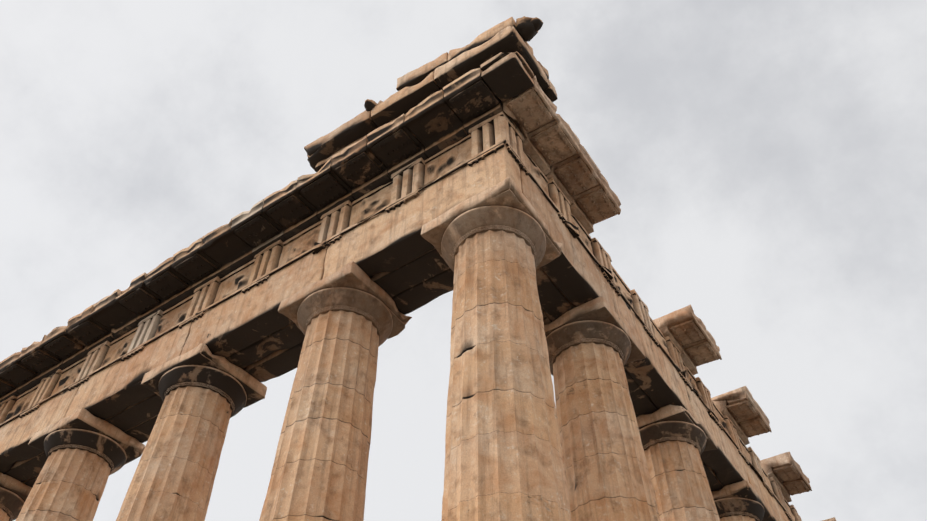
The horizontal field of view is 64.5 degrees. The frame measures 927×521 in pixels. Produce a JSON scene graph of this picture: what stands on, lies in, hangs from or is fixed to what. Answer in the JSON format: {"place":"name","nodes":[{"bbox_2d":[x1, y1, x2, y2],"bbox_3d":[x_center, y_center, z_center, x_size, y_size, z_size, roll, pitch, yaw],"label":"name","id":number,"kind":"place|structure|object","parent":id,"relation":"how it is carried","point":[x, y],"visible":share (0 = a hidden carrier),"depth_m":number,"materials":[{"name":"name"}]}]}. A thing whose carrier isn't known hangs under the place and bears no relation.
{"place":"outdoors","nodes":[
{"label":"outdoors","id":0,"kind":"place"},
{"bbox_2d":[0,0,926,520],"label":"sky","id":1,"kind":"structure","parent":0,"point":[765,161],"materials":[{"name":"white"}]},
{"bbox_3d":[19.876,19.415,35.027,1.274,1.170,67.499,-27,-53,22],"label":"frieze","id":2,"kind":"object","parent":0,"visible":0},
{"bbox_2d":[502,75,835,520],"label":"cornice","id":3,"kind":"structure","parent":2,"relation":"on","point":[664,323],"depth_m":17.61,"materials":[{"name":"stone"}]},
{"bbox_2d":[304,17,557,171],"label":"cornice raking blocks","id":4,"kind":"structure","parent":3,"relation":"on","point":[416,87],"depth_m":16.23,"materials":[{"name":"beige stone"}]},
{"bbox_2d":[364,99,382,111],"bbox_3d":[-1.863,-3.459,17.489,0.596,0.927,1.369,-27,-53,22],"label":"statue horse head","id":5,"kind":"object","parent":4,"relation":"on","point":[369,105],"visible":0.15,"depth_m":16.90},
{"bbox_2d":[516,16,542,41],"bbox_3d":[1.375,-4.994,15.731,0.681,0.582,0.532,-27,-53,22],"label":"lion-head waterspout","id":6,"kind":"object","parent":4,"relation":"attached to","point":[528,28],"visible":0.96,"depth_m":15.54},
{"bbox_2d":[506,88,809,495],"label":"mutules","id":7,"kind":"object","parent":3,"relation":"attached to","point":[528,109],"visible":1,"depth_m":16.92,"materials":[{"name":"stone"}]},
{"bbox_3d":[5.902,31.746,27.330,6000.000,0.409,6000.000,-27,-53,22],"label":"ground","id":8,"kind":"structure","parent":0,"visible":0},
{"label":"column platform steps","id":9,"kind":"structure","parent":8,"relation":"on","visible":0},
{"bbox_2d":[0,473,31,520],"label":"column","id":10,"kind":"structure","parent":9,"relation":"on","point":[14,493],"depth_m":19.96,"materials":[{"name":"stone"}]},
{"bbox_2d":[16,407,144,520],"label":"column","id":11,"kind":"structure","parent":9,"relation":"on","point":[86,452],"depth_m":17.78,"materials":[{"name":"stone"}]},
{"bbox_2d":[116,344,266,520],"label":"column","id":12,"kind":"structure","parent":9,"relation":"on","point":[203,392],"depth_m":15.50,"materials":[{"name":"stone"}]},
{"bbox_2d":[259,261,411,520],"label":"column","id":13,"kind":"structure","parent":9,"relation":"on","point":[348,319],"depth_m":13.09,"materials":[{"name":"stone"}]},
{"bbox_2d":[421,176,571,520],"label":"column","id":14,"kind":"structure","parent":9,"relation":"on","point":[496,246],"depth_m":10.92,"materials":[{"name":"stone"}]},
{"bbox_2d":[0,139,521,486],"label":"architrave","id":15,"kind":"object","parent":14,"relation":"on","point":[396,257],"visible":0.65,"depth_m":16.25,"materials":[{"name":"stone"}]},
{"bbox_2d":[5,135,471,420],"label":"metopes","id":16,"kind":"object","parent":15,"relation":"on","point":[446,159],"visible":0.5,"depth_m":17.37,"materials":[{"name":"beige stone"}]},
{"bbox_2d":[19,143,504,417],"bbox_3d":[-11.851,4.113,20.071,30.603,0.284,0.278,-27,-53,22],"label":"regulae","id":17,"kind":"object","parent":15,"relation":"attached to","point":[318,248],"visible":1,"depth_m":16.02,"materials":[{"name":"beige stone"}]},
{"bbox_2d":[0,112,524,423],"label":"triglyphs","id":18,"kind":"object","parent":15,"relation":"on","point":[485,135],"visible":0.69,"depth_m":17.05,"materials":[{"name":"beige stone"}]},
{"bbox_3d":[-11.411,4.437,21.341,30.105,1.171,1.273,-27,-53,22],"label":"frieze","id":19,"kind":"object","parent":15,"relation":"on","visible":0},
{"bbox_2d":[0,51,533,402],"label":"cornice","id":20,"kind":"structure","parent":19,"relation":"on","point":[433,124],"depth_m":17.21,"materials":[{"name":"stone"}]},
{"bbox_2d":[0,79,498,396],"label":"mutules","id":21,"kind":"object","parent":20,"relation":"attached to","point":[476,99],"visible":0.96,"depth_m":17.46,"materials":[{"name":"stone"}]},
{"bbox_2d":[544,296,659,520],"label":"column","id":22,"kind":"structure","parent":9,"relation":"on","point":[594,346],"depth_m":14.00,"materials":[{"name":"stone"}]},
{"bbox_2d":[506,142,793,520],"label":"architrave","id":23,"kind":"object","parent":22,"relation":"on","point":[571,276],"visible":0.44,"depth_m":17.07,"materials":[{"name":"stone"}]},
{"bbox_2d":[507,146,792,520],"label":"regulae","id":24,"kind":"object","parent":23,"relation":"attached to","point":[573,230],"visible":0.92,"depth_m":16.71,"materials":[{"name":"beige stone"}]},
{"bbox_2d":[523,151,794,520],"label":"frieze metopes","id":25,"kind":"object","parent":23,"relation":"on","point":[532,167],"visible":0.27,"depth_m":18.25,"materials":[{"name":"beige stone"}]},
{"bbox_2d":[547,178,801,520],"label":"frieze triglyphs","id":26,"kind":"object","parent":23,"relation":"on","point":[559,199],"visible":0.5,"depth_m":19.46,"materials":[{"name":"beige stone"}]},
{"bbox_2d":[636,405,719,520],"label":"column","id":27,"kind":"structure","parent":9,"relation":"on","point":[677,441],"depth_m":17.30,"materials":[{"name":"stone"}]},
{"bbox_2d":[711,480,772,520],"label":"column","id":28,"kind":"structure","parent":9,"relation":"on","point":[741,501],"depth_m":20.09,"materials":[{"name":"stone"}]}
]}

